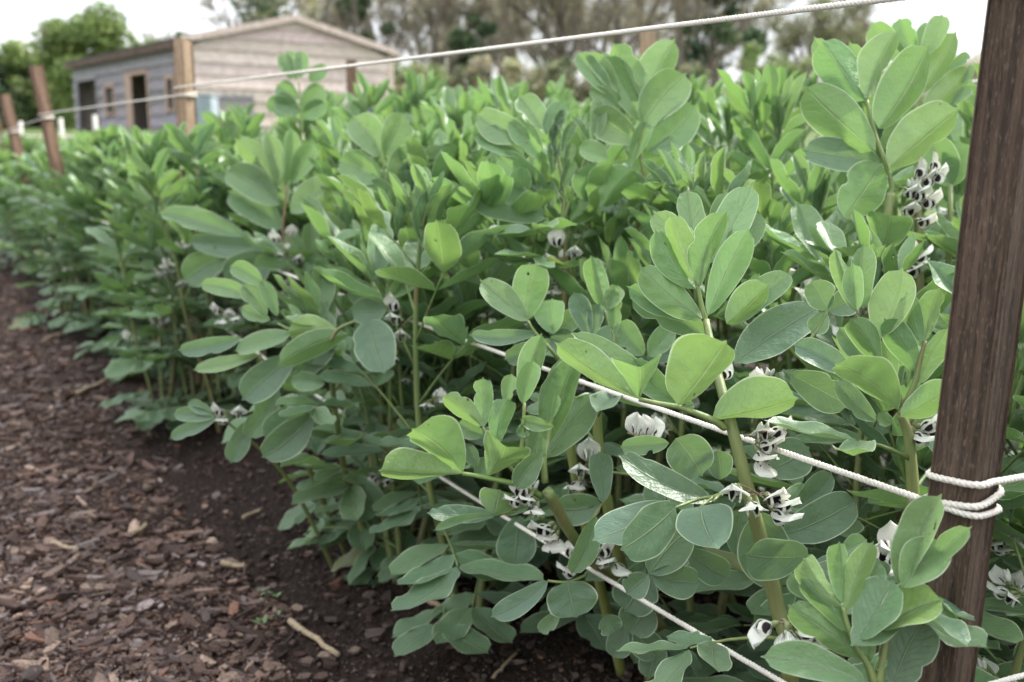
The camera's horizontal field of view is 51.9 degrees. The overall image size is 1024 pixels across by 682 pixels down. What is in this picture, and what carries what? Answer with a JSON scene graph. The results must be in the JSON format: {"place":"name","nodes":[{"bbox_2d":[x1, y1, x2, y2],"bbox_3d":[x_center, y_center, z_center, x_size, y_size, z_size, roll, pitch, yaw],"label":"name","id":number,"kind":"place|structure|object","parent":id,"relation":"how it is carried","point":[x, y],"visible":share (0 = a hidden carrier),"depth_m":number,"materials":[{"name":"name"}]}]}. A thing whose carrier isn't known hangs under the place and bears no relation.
{"place":"outdoors","nodes":[
{"label":"outdoors","id":0,"kind":"place"},
{"bbox_2d":[0,0,987,103],"label":"sky","id":1,"kind":"structure","parent":0,"point":[966,17],"materials":[{"name":"white"}]},
{"bbox_2d":[0,123,1020,681],"bbox_3d":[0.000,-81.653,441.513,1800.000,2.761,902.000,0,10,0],"label":"ground","id":2,"kind":"structure","parent":0,"point":[570,641],"depth_m":2.01,"materials":[{"name":"soil"}]},
{"bbox_2d":[0,118,21,240],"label":"wooden stake","id":3,"kind":"object","parent":2,"relation":"on","point":[2,133],"visible":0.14,"depth_m":8.39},
{"bbox_2d":[17,191,1023,519],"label":"garden twine","id":4,"kind":"object","parent":3,"relation":"attached to","point":[953,507],"visible":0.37,"depth_m":0.85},
{"bbox_2d":[0,94,41,248],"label":"wooden stake","id":5,"kind":"object","parent":2,"relation":"on","point":[15,140],"visible":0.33,"depth_m":6.83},
{"bbox_2d":[0,47,47,126],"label":"dark tree","id":6,"kind":"object","parent":2,"relation":"on","point":[25,107],"visible":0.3,"depth_m":43.32,"materials":[{"name":"green plant"}]},
{"bbox_2d":[0,160,51,267],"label":"bean plant","id":7,"kind":"object","parent":2,"relation":"on","point":[10,172],"visible":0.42,"depth_m":6.57,"materials":[{"name":"green plant"}]},
{"bbox_2d":[0,165,57,277],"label":"bean plant","id":8,"kind":"object","parent":2,"relation":"on","point":[5,180],"visible":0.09,"depth_m":6.37,"materials":[{"name":"green plant"}]},
{"bbox_2d":[0,37,74,127],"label":"green tree","id":9,"kind":"object","parent":2,"relation":"on","point":[8,52],"visible":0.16,"depth_m":42.66,"materials":[{"name":"green plant"}]},
{"bbox_2d":[7,133,95,293],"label":"bean plant","id":10,"kind":"object","parent":2,"relation":"on","point":[24,201],"visible":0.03,"depth_m":5.47,"materials":[{"name":"green plant"}]},
{"bbox_2d":[0,179,106,328],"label":"bean plant","id":11,"kind":"object","parent":2,"relation":"on","point":[23,321],"visible":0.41,"depth_m":4.58,"materials":[{"name":"green plant"}]},
{"bbox_2d":[28,65,90,313],"bbox_3d":[-2.020,-0.631,4.744,0.048,1.202,0.047,2,14,42],"label":"wooden stake","id":12,"kind":"object","parent":2,"relation":"on","point":[43,104],"visible":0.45,"depth_m":4.67,"materials":[{"name":"wood"}]},
{"bbox_2d":[24,149,119,329],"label":"bean plant","id":13,"kind":"object","parent":2,"relation":"on","point":[62,183],"visible":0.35,"depth_m":4.42,"materials":[{"name":"green plant"}]},
{"bbox_2d":[30,127,126,317],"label":"bean plant","id":14,"kind":"object","parent":2,"relation":"on","point":[77,302],"visible":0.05,"depth_m":4.64,"materials":[{"name":"green plant"}]},
{"bbox_2d":[29,0,138,129],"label":"green tree","id":15,"kind":"object","parent":2,"relation":"on","point":[60,42],"visible":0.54,"depth_m":39.48,"materials":[{"name":"green plant"}]},
{"bbox_2d":[43,123,149,331],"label":"bean plant","id":16,"kind":"object","parent":2,"relation":"on","point":[110,134],"visible":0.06,"depth_m":4.35,"materials":[{"name":"green plant"}]},
{"bbox_2d":[55,155,156,356],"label":"bean plant","id":17,"kind":"object","parent":2,"relation":"on","point":[118,165],"visible":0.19,"depth_m":4.08,"materials":[{"name":"green plant"}]},
{"bbox_2d":[61,139,152,313],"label":"bean plant","id":18,"kind":"object","parent":2,"relation":"on","point":[105,150],"visible":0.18,"depth_m":4.31,"materials":[{"name":"green plant"}]},
{"bbox_2d":[48,142,175,336],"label":"bean plant","id":19,"kind":"object","parent":2,"relation":"on","point":[80,243],"visible":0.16,"depth_m":4.23,"materials":[{"name":"green plant"}]},
{"bbox_2d":[67,134,158,339],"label":"bean plant","id":20,"kind":"object","parent":2,"relation":"on","point":[78,194],"visible":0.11,"depth_m":4.15,"materials":[{"name":"green plant"}]},
{"bbox_2d":[74,156,186,359],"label":"bean plant","id":21,"kind":"object","parent":2,"relation":"on","point":[100,344],"visible":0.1,"depth_m":3.91,"materials":[{"name":"green plant"}]},
{"bbox_2d":[91,168,184,358],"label":"bean plant","id":22,"kind":"object","parent":2,"relation":"on","point":[117,275],"visible":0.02,"depth_m":3.72,"materials":[{"name":"green plant"}]},
{"bbox_2d":[84,205,196,429],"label":"bean plant","id":23,"kind":"object","parent":2,"relation":"on","point":[121,245],"visible":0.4,"depth_m":2.96,"materials":[{"name":"green plant"}]},
{"bbox_2d":[79,172,224,376],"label":"bean plant","id":24,"kind":"object","parent":2,"relation":"on","point":[137,219],"visible":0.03,"depth_m":3.56,"materials":[{"name":"green plant"}]},
{"bbox_2d":[95,124,256,419],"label":"bean plant","id":25,"kind":"object","parent":2,"relation":"on","point":[137,235],"visible":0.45,"depth_m":2.79,"materials":[{"name":"green plant"}]},
{"bbox_2d":[116,156,250,380],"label":"bean plant","id":26,"kind":"object","parent":2,"relation":"on","point":[148,265],"visible":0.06,"depth_m":3.37,"materials":[{"name":"green plant"}]},
{"bbox_2d":[173,38,209,399],"bbox_3d":[-0.931,-0.301,3.072,0.043,1.127,0.042,6,12,30],"label":"wooden stake","id":27,"kind":"object","parent":2,"relation":"on","point":[183,55],"visible":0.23,"depth_m":2.98,"materials":[{"name":"wood"}]},
{"bbox_2d":[101,101,282,403],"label":"bean plant","id":28,"kind":"object","parent":2,"relation":"on","point":[243,121],"visible":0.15,"depth_m":3.16,"materials":[{"name":"green plant"}]},
{"bbox_2d":[107,121,285,432],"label":"bean plant","id":29,"kind":"object","parent":2,"relation":"on","point":[155,181],"visible":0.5,"depth_m":2.69,"materials":[{"name":"green plant"}]},
{"bbox_2d":[103,130,294,429],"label":"bean plant","id":30,"kind":"object","parent":2,"relation":"on","point":[170,424],"visible":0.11,"depth_m":2.90,"materials":[{"name":"green plant"}]},
{"bbox_2d":[123,155,323,412],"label":"bean plant","id":31,"kind":"object","parent":2,"relation":"on","point":[172,349],"visible":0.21,"depth_m":2.80,"materials":[{"name":"green plant"}]},
{"bbox_2d":[65,14,398,130],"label":"timber shed","id":32,"kind":"structure","parent":2,"relation":"on","point":[146,70],"depth_m":26.06,"materials":[{"name":"wood"},{"name":"glass"}]},
{"bbox_2d":[124,69,151,130],"bbox_3d":[-9.611,-6.039,26.928,0.190,1.700,1.729,-8,13,-37],"label":"doorway","id":33,"kind":"structure","parent":32,"relation":"in","point":[127,75],"depth_m":27.00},
{"bbox_2d":[186,0,290,28],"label":"bare tree","id":34,"kind":"object","parent":2,"relation":"on","point":[208,5],"visible":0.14,"depth_m":49.52,"materials":[{"name":"grey plant"}]},
{"bbox_2d":[187,128,297,404],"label":"bean plant","id":35,"kind":"object","parent":2,"relation":"on","point":[228,157],"visible":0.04,"depth_m":2.66,"materials":[{"name":"green plant"}]},
{"bbox_2d":[157,128,343,456],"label":"bean plant","id":36,"kind":"object","parent":2,"relation":"on","point":[260,180],"visible":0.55,"depth_m":2.34,"materials":[{"name":"green plant"}]},
{"bbox_2d":[202,133,345,412],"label":"bean plant","id":37,"kind":"object","parent":2,"relation":"on","point":[229,326],"visible":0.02,"depth_m":2.66,"materials":[{"name":"green plant"}]},
{"bbox_2d":[228,0,338,27],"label":"ivy tree","id":38,"kind":"object","parent":2,"relation":"on","point":[268,9],"visible":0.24,"depth_m":41.56,"materials":[{"name":"green plant"}]},
{"bbox_2d":[266,50,330,387],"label":"bean plant","id":39,"kind":"object","parent":2,"relation":"on","point":[282,102],"visible":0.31,"depth_m":2.60,"materials":[{"name":"green plant"}]},
{"bbox_2d":[169,260,429,579],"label":"bean plant","id":40,"kind":"object","parent":2,"relation":"on","point":[285,431],"visible":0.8,"depth_m":1.60,"materials":[{"name":"green plant"}]},
{"bbox_2d":[270,99,350,141],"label":"bean plant","id":41,"kind":"object","parent":2,"relation":"on","point":[293,120],"visible":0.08,"depth_m":3.37,"materials":[{"name":"green plant"}]},
{"bbox_2d":[248,140,387,440],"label":"bean plant","id":42,"kind":"object","parent":2,"relation":"on","point":[322,155],"visible":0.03,"depth_m":2.51,"materials":[{"name":"green plant"}]},
{"bbox_2d":[221,184,454,529],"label":"bean plant","id":43,"kind":"object","parent":2,"relation":"on","point":[346,211],"visible":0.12,"depth_m":2.04,"materials":[{"name":"green plant"}]},
{"bbox_2d":[241,113,466,458],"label":"bean plant","id":44,"kind":"object","parent":2,"relation":"on","point":[335,130],"visible":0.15,"depth_m":2.25,"materials":[{"name":"green plant"}]},
{"bbox_2d":[290,0,418,66],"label":"bare tree","id":45,"kind":"object","parent":2,"relation":"on","point":[386,19],"visible":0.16,"depth_m":62.16,"materials":[{"name":"brown plant"}]},
{"bbox_2d":[247,194,494,587],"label":"bean plant","id":46,"kind":"object","parent":2,"relation":"on","point":[357,500],"visible":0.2,"depth_m":1.82,"materials":[{"name":"green plant"}]},
{"bbox_2d":[321,0,422,76],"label":"ivy tree","id":47,"kind":"object","parent":2,"relation":"on","point":[352,9],"visible":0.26,"depth_m":41.31,"materials":[{"name":"green plant"}]},
{"bbox_2d":[0,255,750,681],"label":"wood chips","id":48,"kind":"object","parent":2,"relation":"on","point":[98,637],"visible":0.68,"depth_m":1.88,"materials":[{"name":"wood"}]},
{"bbox_2d":[312,67,454,363],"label":"bean plant","id":49,"kind":"object","parent":2,"relation":"on","point":[415,91],"visible":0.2,"depth_m":3.12,"materials":[{"name":"green plant"}]},
{"bbox_2d":[336,295,468,525],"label":"bean plant","id":50,"kind":"object","parent":2,"relation":"on","point":[348,314],"visible":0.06,"depth_m":1.99,"materials":[{"name":"green plant"}]},
{"bbox_2d":[330,112,484,483],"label":"bean plant","id":51,"kind":"object","parent":2,"relation":"on","point":[373,134],"visible":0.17,"depth_m":1.95,"materials":[{"name":"green plant"}]},
{"bbox_2d":[337,118,480,486],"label":"bean plant","id":52,"kind":"object","parent":2,"relation":"on","point":[428,136],"visible":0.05,"depth_m":2.27,"materials":[{"name":"green plant"}]},
{"bbox_2d":[273,264,560,590],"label":"bean plant","id":53,"kind":"object","parent":2,"relation":"on","point":[316,299],"visible":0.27,"depth_m":1.78,"materials":[{"name":"green plant"}]},
{"bbox_2d":[393,61,449,106],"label":"hedge bush","id":54,"kind":"object","parent":2,"relation":"on","point":[400,81],"visible":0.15,"depth_m":36.35,"materials":[{"name":"green plant"}]},
{"bbox_2d":[324,178,527,582],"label":"bean plant","id":55,"kind":"object","parent":2,"relation":"on","point":[404,513],"visible":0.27,"depth_m":1.70,"materials":[{"name":"green plant"}]},
{"bbox_2d":[368,134,500,524],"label":"bean plant","id":56,"kind":"object","parent":2,"relation":"on","point":[392,197],"visible":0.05,"depth_m":1.93,"materials":[{"name":"green plant"}]},
{"bbox_2d":[369,0,500,83],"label":"bare tree","id":57,"kind":"object","parent":2,"relation":"on","point":[432,18],"visible":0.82,"depth_m":43.62,"materials":[{"name":"brown plant"}]},
{"bbox_2d":[301,150,586,656],"bbox_3d":[-0.036,0.098,1.589,0.535,0.762,0.658,-3,11,-15],"label":"bean plant","id":58,"kind":"object","parent":2,"relation":"on","point":[443,245],"visible":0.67,"depth_m":1.50,"materials":[{"name":"green plant"}]},
{"bbox_2d":[331,224,585,583],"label":"bean plant","id":59,"kind":"object","parent":2,"relation":"on","point":[357,559],"visible":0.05,"depth_m":1.84,"materials":[{"name":"green plant"}]},
{"bbox_2d":[427,64,490,91],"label":"hedge bush","id":60,"kind":"object","parent":2,"relation":"on","point":[455,79],"visible":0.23,"depth_m":38.27,"materials":[{"name":"green plant"}]},
{"bbox_2d":[371,135,570,485],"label":"bean plant","id":61,"kind":"object","parent":2,"relation":"on","point":[414,146],"visible":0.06,"depth_m":1.89,"materials":[{"name":"green plant"}]},
{"bbox_2d":[445,13,515,87],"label":"ivy tree","id":62,"kind":"object","parent":2,"relation":"on","point":[459,38],"visible":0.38,"depth_m":40.28,"materials":[{"name":"green plant"}]},
{"bbox_2d":[359,104,603,546],"bbox_3d":[-0.001,-0.001,1.975,0.469,0.872,0.520,4,11,21],"label":"bean plant","id":63,"kind":"object","parent":2,"relation":"on","point":[464,144],"visible":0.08,"depth_m":1.90,"materials":[{"name":"green plant"}]},
{"bbox_2d":[407,86,568,415],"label":"bean plant","id":64,"kind":"object","parent":2,"relation":"on","point":[448,100],"visible":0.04,"depth_m":2.65,"materials":[{"name":"green plant"}]},
{"bbox_2d":[458,0,537,82],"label":"bare tree","id":65,"kind":"object","parent":2,"relation":"on","point":[505,14],"visible":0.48,"depth_m":45.20,"materials":[{"name":"grey plant"}]},
{"bbox_2d":[374,258,622,568],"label":"bean plant","id":66,"kind":"object","parent":2,"relation":"on","point":[467,290],"visible":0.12,"depth_m":1.75,"materials":[{"name":"green plant"}]},
{"bbox_2d":[467,53,547,99],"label":"hedge bush","id":67,"kind":"object","parent":2,"relation":"on","point":[512,72],"visible":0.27,"depth_m":37.46,"materials":[{"name":"green plant"}]},
{"bbox_2d":[460,74,568,470],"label":"bean plant","id":68,"kind":"object","parent":2,"relation":"on","point":[499,91],"visible":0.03,"depth_m":2.56,"materials":[{"name":"green plant"}]},
{"bbox_2d":[378,333,688,660],"bbox_3d":[0.104,0.244,1.322,0.286,0.568,0.570,5,11,25],"label":"bean plant","id":69,"kind":"object","parent":2,"relation":"on","point":[563,421],"visible":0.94,"depth_m":1.14,"materials":[{"name":"green plant"}]},
{"bbox_2d":[471,92,625,588],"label":"bean plant","id":70,"kind":"object","parent":2,"relation":"on","point":[509,139],"visible":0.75,"depth_m":1.55,"materials":[{"name":"green plant"}]},
{"bbox_2d":[462,158,642,580],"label":"bean plant","id":71,"kind":"object","parent":2,"relation":"on","point":[491,248],"visible":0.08,"depth_m":1.67,"materials":[{"name":"green plant"}]},
{"bbox_2d":[523,55,592,103],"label":"hedge bush","id":72,"kind":"object","parent":2,"relation":"on","point":[571,82],"visible":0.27,"depth_m":37.90,"materials":[{"name":"green plant"}]},
{"bbox_2d":[491,0,635,76],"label":"bare tree","id":73,"kind":"object","parent":2,"relation":"on","point":[560,11],"visible":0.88,"depth_m":41.85,"materials":[{"name":"brown plant"}]},
{"bbox_2d":[545,72,617,406],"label":"bean plant","id":74,"kind":"object","parent":2,"relation":"on","point":[558,92],"visible":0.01,"depth_m":2.90,"materials":[{"name":"green plant"}]},
{"bbox_2d":[464,228,750,654],"bbox_3d":[0.179,0.171,1.656,0.528,0.718,0.403,-1,10,-3],"label":"bean plant","id":75,"kind":"object","parent":2,"relation":"on","point":[567,283],"visible":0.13,"depth_m":1.56,"materials":[{"name":"green plant"}]},
{"bbox_2d":[513,107,712,547],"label":"bean plant","id":76,"kind":"object","parent":2,"relation":"on","point":[580,136],"visible":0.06,"depth_m":1.70,"materials":[{"name":"green plant"}]},
{"bbox_2d":[447,155,787,657],"bbox_3d":[0.161,0.104,1.645,0.571,0.778,0.576,-3,11,-17],"label":"bean plant","id":77,"kind":"object","parent":2,"relation":"on","point":[588,179],"visible":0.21,"depth_m":1.55,"materials":[{"name":"green plant"}]},
{"bbox_2d":[469,255,774,681],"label":"bean plant","id":78,"kind":"object","parent":2,"relation":"on","point":[522,298],"visible":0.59,"depth_m":1.25,"materials":[{"name":"green plant"}]},
{"bbox_2d":[564,0,687,53],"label":"bare tree","id":79,"kind":"object","parent":2,"relation":"on","point":[618,24],"visible":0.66,"depth_m":44.35,"materials":[{"name":"grey plant"}]},
{"bbox_2d":[575,39,736,602],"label":"bean plant","id":80,"kind":"object","parent":2,"relation":"on","point":[652,86],"visible":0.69,"depth_m":1.55,"materials":[{"name":"green plant"}]},
{"bbox_2d":[547,51,787,487],"bbox_3d":[0.288,-0.039,1.983,0.468,0.954,0.631,-1,10,-6],"label":"bean plant","id":81,"kind":"object","parent":2,"relation":"on","point":[660,205],"visible":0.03,"depth_m":1.78,"materials":[{"name":"green plant"}]},
{"bbox_2d":[625,0,724,69],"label":"bare tree","id":82,"kind":"object","parent":2,"relation":"on","point":[678,16],"visible":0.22,"depth_m":48.74,"materials":[{"name":"grey plant"}]},
{"bbox_2d":[555,184,857,681],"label":"bean plant","id":83,"kind":"object","parent":2,"relation":"on","point":[690,242],"visible":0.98,"depth_m":0.99,"materials":[{"name":"green plant"}]},
{"bbox_2d":[622,63,815,514],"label":"bean plant","id":84,"kind":"object","parent":2,"relation":"on","point":[761,101],"visible":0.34,"depth_m":1.70,"materials":[{"name":"green plant"}]},
{"bbox_2d":[668,0,770,95],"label":"ivy tree","id":85,"kind":"object","parent":2,"relation":"on","point":[708,51],"visible":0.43,"depth_m":40.62,"materials":[{"name":"green plant"}]},
{"bbox_2d":[543,140,929,677],"bbox_3d":[0.306,0.100,1.510,0.420,0.764,0.499,-8,13,-38],"label":"bean plant","id":86,"kind":"object","parent":2,"relation":"on","point":[817,181],"visible":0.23,"depth_m":1.42,"materials":[{"name":"green plant"}]},
{"bbox_2d":[691,89,785,490],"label":"bean plant","id":87,"kind":"object","parent":2,"relation":"on","point":[701,108],"visible":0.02,"depth_m":2.13,"materials":[{"name":"green plant"}]},
{"bbox_2d":[687,66,811,451],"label":"bean plant","id":88,"kind":"object","parent":2,"relation":"on","point":[699,83],"visible":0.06,"depth_m":2.46,"materials":[{"name":"green plant"}]},
{"bbox_2d":[734,40,811,85],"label":"hedge bush","id":89,"kind":"object","parent":2,"relation":"on","point":[777,62],"visible":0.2,"depth_m":36.10,"materials":[{"name":"green plant"}]},
{"bbox_2d":[721,0,842,72],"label":"bare tree","id":90,"kind":"object","parent":2,"relation":"on","point":[745,22],"visible":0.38,"depth_m":56.05,"materials":[{"name":"grey plant"}]},
{"bbox_2d":[708,106,883,511],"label":"bean plant","id":91,"kind":"object","parent":2,"relation":"on","point":[794,146],"visible":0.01,"depth_m":2.11,"materials":[{"name":"green plant"}]},
{"bbox_2d":[584,202,1023,677],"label":"bean plant","id":92,"kind":"object","parent":2,"relation":"on","point":[786,252],"visible":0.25,"depth_m":1.32,"materials":[{"name":"green plant"}]},
{"bbox_2d":[748,0,881,75],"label":"bare tree","id":93,"kind":"object","parent":2,"relation":"on","point":[821,22],"visible":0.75,"depth_m":48.84,"materials":[{"name":"brown plant"}]},
{"bbox_2d":[619,343,1023,681],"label":"bean plant","id":94,"kind":"object","parent":2,"relation":"on","point":[709,624],"visible":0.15,"depth_m":1.31,"materials":[{"name":"green plant"}]},
{"bbox_2d":[682,259,1023,681],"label":"bean plant","id":95,"kind":"object","parent":2,"relation":"on","point":[997,627],"visible":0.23,"depth_m":1.16,"materials":[{"name":"green plant"}]},
{"bbox_2d":[697,169,1020,658],"bbox_3d":[0.538,0.105,1.643,0.412,0.781,0.555,-10,14,-43],"label":"bean plant","id":96,"kind":"object","parent":2,"relation":"on","point":[842,179],"visible":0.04,"depth_m":1.67,"materials":[{"name":"green plant"}]},
{"bbox_2d":[747,494,971,681],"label":"bean plant","id":97,"kind":"object","parent":2,"relation":"on","point":[911,553],"visible":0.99,"depth_m":0.78,"materials":[{"name":"green plant"}]},
{"bbox_2d":[778,104,946,483],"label":"bean plant","id":98,"kind":"object","parent":2,"relation":"on","point":[825,215],"visible":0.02,"depth_m":1.86,"materials":[{"name":"green plant"}]},
{"bbox_2d":[765,244,987,647],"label":"bean plant","id":99,"kind":"object","parent":2,"relation":"on","point":[901,321],"visible":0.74,"depth_m":0.88,"materials":[{"name":"green plant"}]},
{"bbox_2d":[800,14,1023,592],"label":"bean plant","id":100,"kind":"object","parent":2,"relation":"on","point":[922,58],"visible":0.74,"depth_m":1.30,"materials":[{"name":"green plant"}]},
{"bbox_2d":[825,193,1023,507],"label":"bean plant","id":101,"kind":"object","parent":2,"relation":"on","point":[949,244],"visible":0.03,"depth_m":1.35,"materials":[{"name":"green plant"}]},
{"bbox_2d":[831,335,1023,681],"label":"bean plant","id":102,"kind":"object","parent":2,"relation":"on","point":[986,670],"visible":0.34,"depth_m":1.07,"materials":[{"name":"green plant"}]},
{"bbox_2d":[834,62,1022,570],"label":"bean plant","id":103,"kind":"object","parent":2,"relation":"on","point":[965,113],"visible":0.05,"depth_m":1.71,"materials":[{"name":"green plant"}]},
{"bbox_2d":[917,0,1023,681],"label":"wooden stake","id":104,"kind":"object","parent":2,"relation":"on","point":[986,309],"visible":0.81,"depth_m":0.78,"materials":[{"name":"wood"}]},
{"bbox_2d":[0,0,904,142],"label":"garden twine","id":105,"kind":"object","parent":104,"relation":"attached to","point":[815,7],"visible":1,"depth_m":1.20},
{"bbox_2d":[47,236,1023,681],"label":"garden twine","id":106,"kind":"object","parent":104,"relation":"attached to","point":[731,652],"visible":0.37,"depth_m":1.13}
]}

